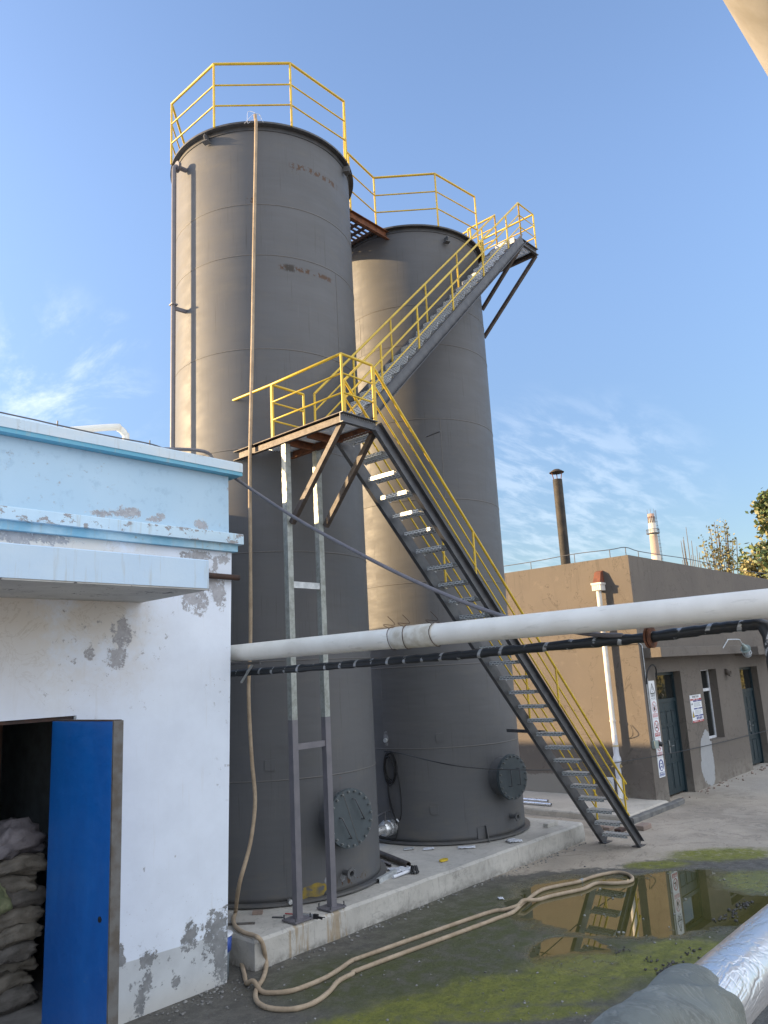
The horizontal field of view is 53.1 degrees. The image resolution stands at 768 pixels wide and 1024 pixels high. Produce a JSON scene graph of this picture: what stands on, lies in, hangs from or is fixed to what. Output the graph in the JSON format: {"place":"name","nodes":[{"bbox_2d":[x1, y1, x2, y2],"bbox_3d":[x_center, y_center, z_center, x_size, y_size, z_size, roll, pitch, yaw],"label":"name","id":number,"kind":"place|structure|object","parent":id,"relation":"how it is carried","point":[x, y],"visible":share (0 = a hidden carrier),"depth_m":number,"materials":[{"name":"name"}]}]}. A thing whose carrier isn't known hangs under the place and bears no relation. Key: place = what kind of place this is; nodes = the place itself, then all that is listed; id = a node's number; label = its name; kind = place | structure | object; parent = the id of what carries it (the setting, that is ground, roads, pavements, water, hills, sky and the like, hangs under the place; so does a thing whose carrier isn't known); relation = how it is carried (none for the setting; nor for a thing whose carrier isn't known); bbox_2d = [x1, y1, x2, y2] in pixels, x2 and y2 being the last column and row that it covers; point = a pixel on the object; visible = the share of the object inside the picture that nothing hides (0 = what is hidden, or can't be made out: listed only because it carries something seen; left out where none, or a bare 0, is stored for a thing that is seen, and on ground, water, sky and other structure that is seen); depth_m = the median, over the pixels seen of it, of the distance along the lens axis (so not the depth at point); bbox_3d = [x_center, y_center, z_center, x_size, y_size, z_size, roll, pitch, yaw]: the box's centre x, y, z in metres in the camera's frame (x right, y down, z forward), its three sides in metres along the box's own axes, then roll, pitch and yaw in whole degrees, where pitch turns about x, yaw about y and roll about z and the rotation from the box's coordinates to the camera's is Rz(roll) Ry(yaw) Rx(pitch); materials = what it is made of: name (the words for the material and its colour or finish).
{"place":"outdoors","nodes":[
{"label":"outdoors","id":0,"kind":"place"},
{"bbox_2d":[0,0,767,575],"label":"sky","id":1,"kind":"structure","parent":0,"point":[629,360],"materials":[{"name":"blue"}]},
{"bbox_2d":[124,762,767,1023],"bbox_3d":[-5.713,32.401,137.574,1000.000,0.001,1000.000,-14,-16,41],"label":"ground","id":2,"kind":"structure","parent":0,"point":[703,839],"depth_m":8.66,"materials":[{"name":"grey concrete"}]},
{"bbox_2d":[0,412,243,1023],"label":"white building","id":3,"kind":"structure","parent":2,"relation":"on","point":[115,628],"depth_m":7.49,"materials":[{"name":"paint"}]},
{"bbox_2d":[0,984,39,1014],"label":"sack","id":4,"kind":"object","parent":3,"relation":"on","point":[16,998],"visible":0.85,"depth_m":6.81,"materials":[{"name":"grey fabric"}]},
{"bbox_2d":[0,968,33,994],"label":"sack","id":5,"kind":"object","parent":4,"relation":"on","point":[18,977],"visible":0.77,"depth_m":6.86,"materials":[{"name":"grey fabric"}]},
{"bbox_2d":[0,955,38,972],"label":"sack","id":6,"kind":"object","parent":5,"relation":"on","point":[30,964],"visible":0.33,"depth_m":6.97,"materials":[{"name":"grey fabric"}]},
{"bbox_2d":[0,940,38,964],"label":"sack","id":7,"kind":"object","parent":6,"relation":"on","point":[22,951],"visible":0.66,"depth_m":6.85,"materials":[{"name":"grey fabric"}]},
{"bbox_2d":[0,922,43,949],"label":"sack","id":8,"kind":"object","parent":7,"relation":"on","point":[14,934],"visible":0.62,"depth_m":6.90,"materials":[{"name":"grey fabric"}]},
{"bbox_2d":[0,905,45,932],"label":"sack","id":9,"kind":"object","parent":8,"relation":"on","point":[28,914],"visible":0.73,"depth_m":6.95,"materials":[{"name":"beige fabric"}]},
{"bbox_2d":[6,885,45,908],"bbox_3d":[-3.406,3.555,7.101,0.399,0.242,0.592,-9,-13,28],"label":"sack","id":10,"kind":"object","parent":9,"relation":"on","point":[25,897],"visible":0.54,"depth_m":7.04,"materials":[{"name":"beige fabric"}]},
{"bbox_2d":[0,875,37,892],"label":"sack","id":11,"kind":"object","parent":10,"relation":"on","point":[13,883],"visible":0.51,"depth_m":7.03,"materials":[{"name":"beige fabric"}]},
{"bbox_2d":[0,852,46,877],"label":"sack","id":12,"kind":"object","parent":11,"relation":"on","point":[23,864],"visible":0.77,"depth_m":7.07,"materials":[{"name":"beige fabric"}]},
{"bbox_2d":[0,817,47,859],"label":"sack","id":13,"kind":"object","parent":12,"relation":"on","point":[21,835],"visible":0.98,"depth_m":7.14,"materials":[{"name":"grey fabric"}]},
{"bbox_2d":[41,720,123,1023],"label":"door leaf","id":14,"kind":"structure","parent":3,"relation":"in","point":[82,941],"depth_m":6.34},
{"bbox_2d":[209,573,239,580],"bbox_3d":[-1.942,0.703,8.513,0.064,0.069,0.820,-14,-16,41],"label":"rusty pipe","id":15,"kind":"object","parent":3,"relation":"attached to","point":[223,576],"visible":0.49,"depth_m":8.63,"materials":[{"name":"brown metal"}]},
{"bbox_2d":[230,661,260,682],"bbox_3d":[-1.707,1.842,8.780,0.695,0.228,0.208,-5,-12,11],"label":"pipe bracket","id":16,"kind":"object","parent":3,"relation":"attached to","point":[251,664],"visible":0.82,"depth_m":8.68,"materials":[{"name":"grey metal"}]},
{"bbox_2d":[230,588,767,661],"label":"white overhead pipe","id":17,"kind":"object","parent":16,"relation":"on","point":[733,606],"visible":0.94,"depth_m":6.14,"materials":[{"name":"white metal"}]},
{"bbox_2d":[230,619,767,677],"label":"lagged black pipe","id":18,"kind":"object","parent":17,"relation":"hanging from","point":[650,637],"visible":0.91,"depth_m":6.28,"materials":[{"name":"rubber"}]},
{"bbox_2d":[163,447,622,637],"bbox_3d":[-0.109,0.200,7.616,4.772,2.410,1.096,-9,-13,26],"label":"sagging conduit","id":19,"kind":"object","parent":18,"relation":"attached to","point":[475,606],"visible":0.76,"depth_m":7.73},
{"bbox_2d":[227,929,232,978],"bbox_3d":[-1.736,4.628,8.021,0.320,0.440,0.320,-14,-16,41],"label":"bucket","id":20,"kind":"object","parent":2,"relation":"on","point":[229,938],"visible":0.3,"depth_m":7.99,"materials":[{"name":"blue plastic"}]},
{"bbox_2d":[228,817,584,971],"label":"concrete plinth","id":21,"kind":"structure","parent":2,"relation":"on","point":[433,879],"depth_m":10.05,"materials":[{"name":"grey concrete"}]},
{"bbox_2d":[228,922,254,924],"bbox_3d":[-1.638,4.682,8.745,0.344,0.020,0.030,-4,-12,3],"label":"timber batten","id":22,"kind":"object","parent":21,"relation":"on","point":[245,923],"visible":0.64,"depth_m":8.73,"materials":[{"name":"wood"}]},
{"bbox_2d":[252,909,262,914],"bbox_3d":[-1.498,4.745,9.115,0.119,0.035,0.070,-3,-12,-2],"label":"brick fragment","id":23,"kind":"object","parent":21,"relation":"on","point":[257,912],"visible":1,"depth_m":9.08,"materials":[{"name":"red brick"}]},
{"bbox_2d":[169,62,386,908],"bbox_3d":[-1.789,-0.766,12.005,3.039,12.031,3.039,-3,-12,1],"label":"storage tank","id":24,"kind":"object","parent":21,"relation":"on","point":[304,316],"visible":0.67,"depth_m":10.88,"materials":[{"name":"metal"}]},
{"bbox_2d":[231,111,633,1011],"bbox_3d":[0.338,-0.458,10.923,6.096,11.376,2.310,7,-16,-40],"label":"canvas hose","id":25,"kind":"object","parent":24,"relation":"hanging from","point":[513,909],"visible":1,"depth_m":9.22,"materials":[{"name":"beige fabric"}]},
{"bbox_2d":[285,913,324,919],"bbox_3d":[-0.919,4.655,8.873,0.560,0.055,0.044,-9,-13,27],"label":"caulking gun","id":26,"kind":"object","parent":21,"relation":"on","point":[315,916],"visible":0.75,"depth_m":8.80,"materials":[{"name":"metal"}]},
{"bbox_2d":[376,869,396,883],"bbox_3d":[0.037,4.930,10.401,0.050,0.070,0.513,-9,-13,26],"label":"zinc angle","id":27,"kind":"object","parent":21,"relation":"on","point":[385,876],"visible":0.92,"depth_m":10.37,"materials":[{"name":"metal"}]},
{"bbox_2d":[381,859,391,866],"bbox_3d":[-0.005,5.102,11.181,0.040,0.050,0.423,3,-13,-27],"label":"steel channel","id":28,"kind":"object","parent":21,"relation":"on","point":[388,864],"visible":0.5,"depth_m":11.09,"materials":[{"name":"grey metal"}]},
{"bbox_2d":[380,850,410,866],"bbox_3d":[0.057,5.118,11.414,0.089,0.090,1.278,3,-13,-27],"label":"steel tube","id":29,"kind":"object","parent":21,"relation":"on","point":[394,859],"visible":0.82,"depth_m":11.16,"materials":[{"name":"grey metal"}]},
{"bbox_2d":[387,865,410,872],"bbox_3d":[0.229,4.994,10.775,0.353,0.041,0.280,0,-12,-15],"label":"plastic sheet","id":30,"kind":"object","parent":21,"relation":"on","point":[402,868],"visible":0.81,"depth_m":10.77,"materials":[{"name":"white plastic"}]},
{"bbox_2d":[392,869,410,878],"bbox_3d":[0.259,4.931,10.497,0.044,0.059,0.387,-14,-16,43],"label":"plastic tube","id":31,"kind":"object","parent":21,"relation":"on","point":[401,873],"visible":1,"depth_m":10.45,"materials":[{"name":"white plastic"}]},
{"bbox_2d":[410,865,418,873],"bbox_3d":[0.419,4.911,10.571,0.135,0.107,0.139,-14,-16,41],"label":"wire bundle","id":32,"kind":"object","parent":21,"relation":"on","point":[414,868],"visible":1,"depth_m":10.54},
{"bbox_2d":[351,173,529,844],"bbox_3d":[0.826,-0.310,14.767,3.266,12.011,3.040,-14,-16,41],"label":"storage tank","id":33,"kind":"object","parent":21,"relation":"on","point":[457,712],"visible":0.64,"depth_m":13.38,"materials":[{"name":"metal"}]},
{"bbox_2d":[347,151,388,246],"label":"tank bridge","id":34,"kind":"structure","parent":33,"relation":"attached to","point":[364,223],"depth_m":14.24,"materials":[{"name":"metal"}]},
{"bbox_2d":[378,810,397,836],"bbox_3d":[-0.118,5.024,12.295,0.257,0.400,0.756,-14,-16,41],"label":"steel valve","id":35,"kind":"object","parent":33,"relation":"attached to","point":[388,828],"visible":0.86,"depth_m":12.38,"materials":[{"name":"metal"}]},
{"bbox_2d":[383,730,767,840],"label":"cable","id":36,"kind":"object","parent":33,"relation":"hanging from","point":[386,776],"visible":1,"depth_m":12.63,"materials":[{"name":"black rubber"}]},
{"bbox_2d":[439,858,447,861],"bbox_3d":[0.867,5.061,11.185,0.098,0.020,0.174,-14,-16,41],"label":"yellow block","id":37,"kind":"object","parent":21,"relation":"on","point":[443,859],"depth_m":11.16,"materials":[{"name":"yellow plastic"}]},
{"bbox_2d":[458,845,474,848],"bbox_3d":[1.281,5.191,11.928,0.290,0.024,0.141,-3,-12,-1],"label":"foil scrap","id":38,"kind":"object","parent":21,"relation":"on","point":[471,846],"visible":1,"depth_m":11.90,"materials":[{"name":"white plastic"}]},
{"bbox_2d":[505,838,522,841],"bbox_3d":[2.037,5.208,12.220,0.206,0.033,0.326,1,-13,-19],"label":"paper scrap","id":39,"kind":"object","parent":21,"relation":"on","point":[512,840],"visible":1,"depth_m":12.17,"materials":[{"name":"white paper"}]},
{"bbox_2d":[543,820,557,827],"bbox_3d":[2.866,5.366,13.224,0.090,0.067,0.340,-14,-16,41],"label":"concrete block","id":40,"kind":"object","parent":21,"relation":"on","point":[552,823],"depth_m":13.17,"materials":[{"name":"grey concrete"}]},
{"bbox_2d":[232,202,645,924],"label":"steel staircase","id":41,"kind":"structure","parent":2,"relation":"on","point":[350,424],"depth_m":10.57,"materials":[{"name":"metal"}]},
{"bbox_2d":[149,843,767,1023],"bbox_3d":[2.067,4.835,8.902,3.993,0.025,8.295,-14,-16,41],"label":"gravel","id":42,"kind":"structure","parent":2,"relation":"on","point":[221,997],"depth_m":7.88,"materials":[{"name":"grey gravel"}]},
{"bbox_2d":[523,791,667,820],"bbox_3d":[2.027,6.739,18.173,8.815,0.156,1.984,-14,-16,41],"label":"concrete apron","id":43,"kind":"object","parent":2,"relation":"on","point":[563,805],"visible":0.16,"depth_m":15.86,"materials":[{"name":"grey concrete"}]},
{"bbox_2d":[523,797,548,802],"bbox_3d":[2.366,6.382,17.254,3.000,0.072,0.072,-14,-16,41],"label":"zinc tube","id":44,"kind":"object","parent":43,"relation":"on","point":[536,799],"visible":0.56,"depth_m":16.44,"materials":[{"name":"silver metal"}]},
{"bbox_2d":[524,801,551,805],"bbox_3d":[2.383,6.358,16.995,3.000,0.068,0.068,-14,-16,41],"label":"zinc tube","id":45,"kind":"object","parent":43,"relation":"on","point":[538,803],"visible":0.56,"depth_m":16.19,"materials":[{"name":"silver metal"}]},
{"bbox_2d":[603,825,614,830],"bbox_3d":[4.133,5.807,14.148,0.130,0.057,0.220,-14,-16,41],"label":"brick rubble","id":46,"kind":"object","parent":2,"relation":"on","point":[608,828],"visible":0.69,"depth_m":14.09,"materials":[{"name":"red brick"}]},
{"bbox_2d":[614,827,625,831],"bbox_3d":[4.274,5.750,13.916,0.130,0.057,0.220,-14,-16,41],"label":"brick rubble","id":47,"kind":"object","parent":2,"relation":"on","point":[620,829],"visible":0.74,"depth_m":13.87,"materials":[{"name":"red brick"}]},
{"bbox_2d":[504,469,767,801],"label":"brown building","id":48,"kind":"structure","parent":2,"relation":"on","point":[728,682],"depth_m":18.03,"materials":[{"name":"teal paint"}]},
{"bbox_2d":[605,777,614,791],"bbox_3d":[4.916,5.971,16.858,0.280,0.300,0.022,-14,-16,41],"label":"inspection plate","id":49,"kind":"object","parent":48,"relation":"attached to","point":[611,780],"visible":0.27,"depth_m":16.80,"materials":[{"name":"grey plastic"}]},
{"bbox_2d":[639,643,662,748],"bbox_3d":[5.307,4.072,17.200,1.638,2.272,0.637,-14,-16,41],"label":"wall conduit","id":50,"kind":"object","parent":48,"relation":"attached to","point":[656,744],"depth_m":16.60,"materials":[{"name":"metal"}]},
{"bbox_2d":[648,680,655,699],"bbox_3d":[5.879,3.906,16.865,0.014,0.400,0.300,-14,-16,41],"label":"warning sign","id":51,"kind":"object","parent":48,"relation":"attached to","point":[652,693],"visible":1,"depth_m":16.85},
{"bbox_2d":[650,699,657,718],"bbox_3d":[5.900,4.301,16.781,0.016,0.400,0.300,-14,-16,41],"label":"warning sign","id":52,"kind":"object","parent":48,"relation":"attached to","point":[654,709],"visible":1,"depth_m":16.77,"materials":[{"name":"white plastic"}]},
{"bbox_2d":[653,718,660,737],"bbox_3d":[5.921,4.697,16.697,0.016,0.400,0.300,-14,-16,41],"label":"warning sign","id":53,"kind":"object","parent":48,"relation":"attached to","point":[656,726],"visible":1,"depth_m":16.68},
{"bbox_2d":[655,737,662,757],"bbox_3d":[5.941,5.093,16.614,0.016,0.400,0.300,-14,-16,41],"label":"warning sign","id":54,"kind":"object","parent":48,"relation":"attached to","point":[659,751],"visible":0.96,"depth_m":16.61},
{"bbox_2d":[657,757,664,777],"bbox_3d":[5.962,5.489,16.530,0.016,0.400,0.300,-14,-16,41],"label":"warning sign","id":55,"kind":"object","parent":48,"relation":"attached to","point":[661,767],"visible":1,"depth_m":16.51,"materials":[{"name":"white plastic"}]},
{"bbox_2d":[655,671,687,794],"bbox_3d":[6.448,5.033,17.493,0.151,2.718,1.410,-14,-16,41],"label":"double door","id":56,"kind":"structure","parent":48,"relation":"in","point":[675,766],"depth_m":17.66,"materials":[{"name":"teal paint"}]},
{"bbox_2d":[689,694,703,722],"bbox_3d":[7.516,4.719,18.483,0.015,0.630,0.680,-14,-16,41],"label":"hazard notice","id":57,"kind":"object","parent":48,"relation":"attached to","point":[696,708],"visible":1,"depth_m":18.46,"materials":[{"name":"white paper"}]},
{"bbox_2d":[700,669,716,738],"bbox_3d":[8.085,4.856,19.444,0.066,1.696,1.036,-14,-16,41],"label":"window","id":58,"kind":"structure","parent":48,"relation":"in","point":[704,673],"depth_m":19.66,"materials":[{"name":"white plastic"}]},
{"bbox_2d":[723,639,751,657],"bbox_3d":[8.866,3.425,19.291,0.260,0.483,1.584,-14,-16,41],"label":"bulkhead lamp","id":59,"kind":"object","parent":48,"relation":"attached to","point":[745,649],"visible":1,"depth_m":19.66,"materials":[{"name":"metal"}]},
{"bbox_2d":[739,667,763,764],"bbox_3d":[10.188,5.705,21.511,0.151,2.678,1.490,-14,-16,41],"label":"double door","id":60,"kind":"structure","parent":48,"relation":"in","point":[745,672],"depth_m":21.73,"materials":[{"name":"teal paint"}]},
{"bbox_2d":[635,822,651,830],"bbox_3d":[4.724,5.737,14.027,0.180,0.082,0.340,-14,-16,41],"label":"loose brick","id":61,"kind":"object","parent":2,"relation":"on","point":[642,826],"visible":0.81,"depth_m":13.94,"materials":[{"name":"brick"}]},
{"bbox_2d":[646,510,662,560],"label":"factory chimney","id":62,"kind":"object","parent":2,"relation":"on","point":[654,537],"visible":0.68,"depth_m":156.76,"materials":[{"name":"white concrete"}]},
{"bbox_2d":[630,798,684,823],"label":"weathered kerb","id":63,"kind":"structure","parent":2,"relation":"on","point":[647,814],"depth_m":15.30,"materials":[{"name":"grey concrete"}]},
{"bbox_2d":[614,899,753,974],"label":"mud clods","id":64,"kind":"object","parent":2,"relation":"on","point":[713,919],"visible":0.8,"depth_m":8.13,"materials":[{"name":"black soil"}]},
{"bbox_2d":[681,530,701,567],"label":"bare tree","id":65,"kind":"object","parent":2,"relation":"on","point":[689,554],"visible":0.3,"depth_m":48.61,"materials":[{"name":"brown plant"}]},
{"bbox_2d":[698,520,741,573],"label":"leafy tree","id":66,"kind":"object","parent":2,"relation":"on","point":[722,558],"visible":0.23,"depth_m":44.23,"materials":[{"name":"green plant"}]},
{"bbox_2d":[682,764,767,797],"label":"wall foot rubble","id":67,"kind":"object","parent":2,"relation":"on","point":[707,790],"depth_m":18.29,"materials":[{"name":"stone"}]},
{"bbox_2d":[735,547,750,575],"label":"slender tree","id":68,"kind":"object","parent":2,"relation":"on","point":[741,556],"visible":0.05,"depth_m":40.91,"materials":[{"name":"green plant"}]},
{"bbox_2d":[736,550,766,577],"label":"bushy tree","id":69,"kind":"object","parent":2,"relation":"on","point":[746,565],"visible":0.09,"depth_m":38.93,"materials":[{"name":"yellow plant"}]},
{"bbox_2d":[745,488,767,578],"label":"tall leafy tree","id":70,"kind":"object","parent":2,"relation":"on","point":[760,509],"visible":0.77,"depth_m":35.95,"materials":[{"name":"green plant"}]},
{"bbox_2d":[694,904,767,1023],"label":"foil lagged pipe","id":71,"kind":"object","parent":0,"point":[735,962],"visible":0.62,"depth_m":2.06,"materials":[{"name":"metal"}]},
{"bbox_2d":[591,963,746,1023],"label":"cloth wrap","id":72,"kind":"object","parent":71,"relation":"attached to","point":[685,993],"visible":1,"depth_m":1.80,"materials":[{"name":"white fabric"}]},
{"bbox_2d":[723,0,767,75],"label":"overhead duct","id":73,"kind":"object","parent":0,"point":[750,17],"visible":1,"depth_m":1.75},
{"bbox_3d":[-3.780,3.491,6.850,0.529,0.282,0.675,-14,-16,41],"label":"sack","id":74,"kind":"object","parent":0,"visible":0},
{"bbox_2d":[0,884,12,914],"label":"sack","id":75,"kind":"object","parent":74,"relation":"on","point":[5,904],"visible":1,"depth_m":6.80,"materials":[{"name":"green fabric"}]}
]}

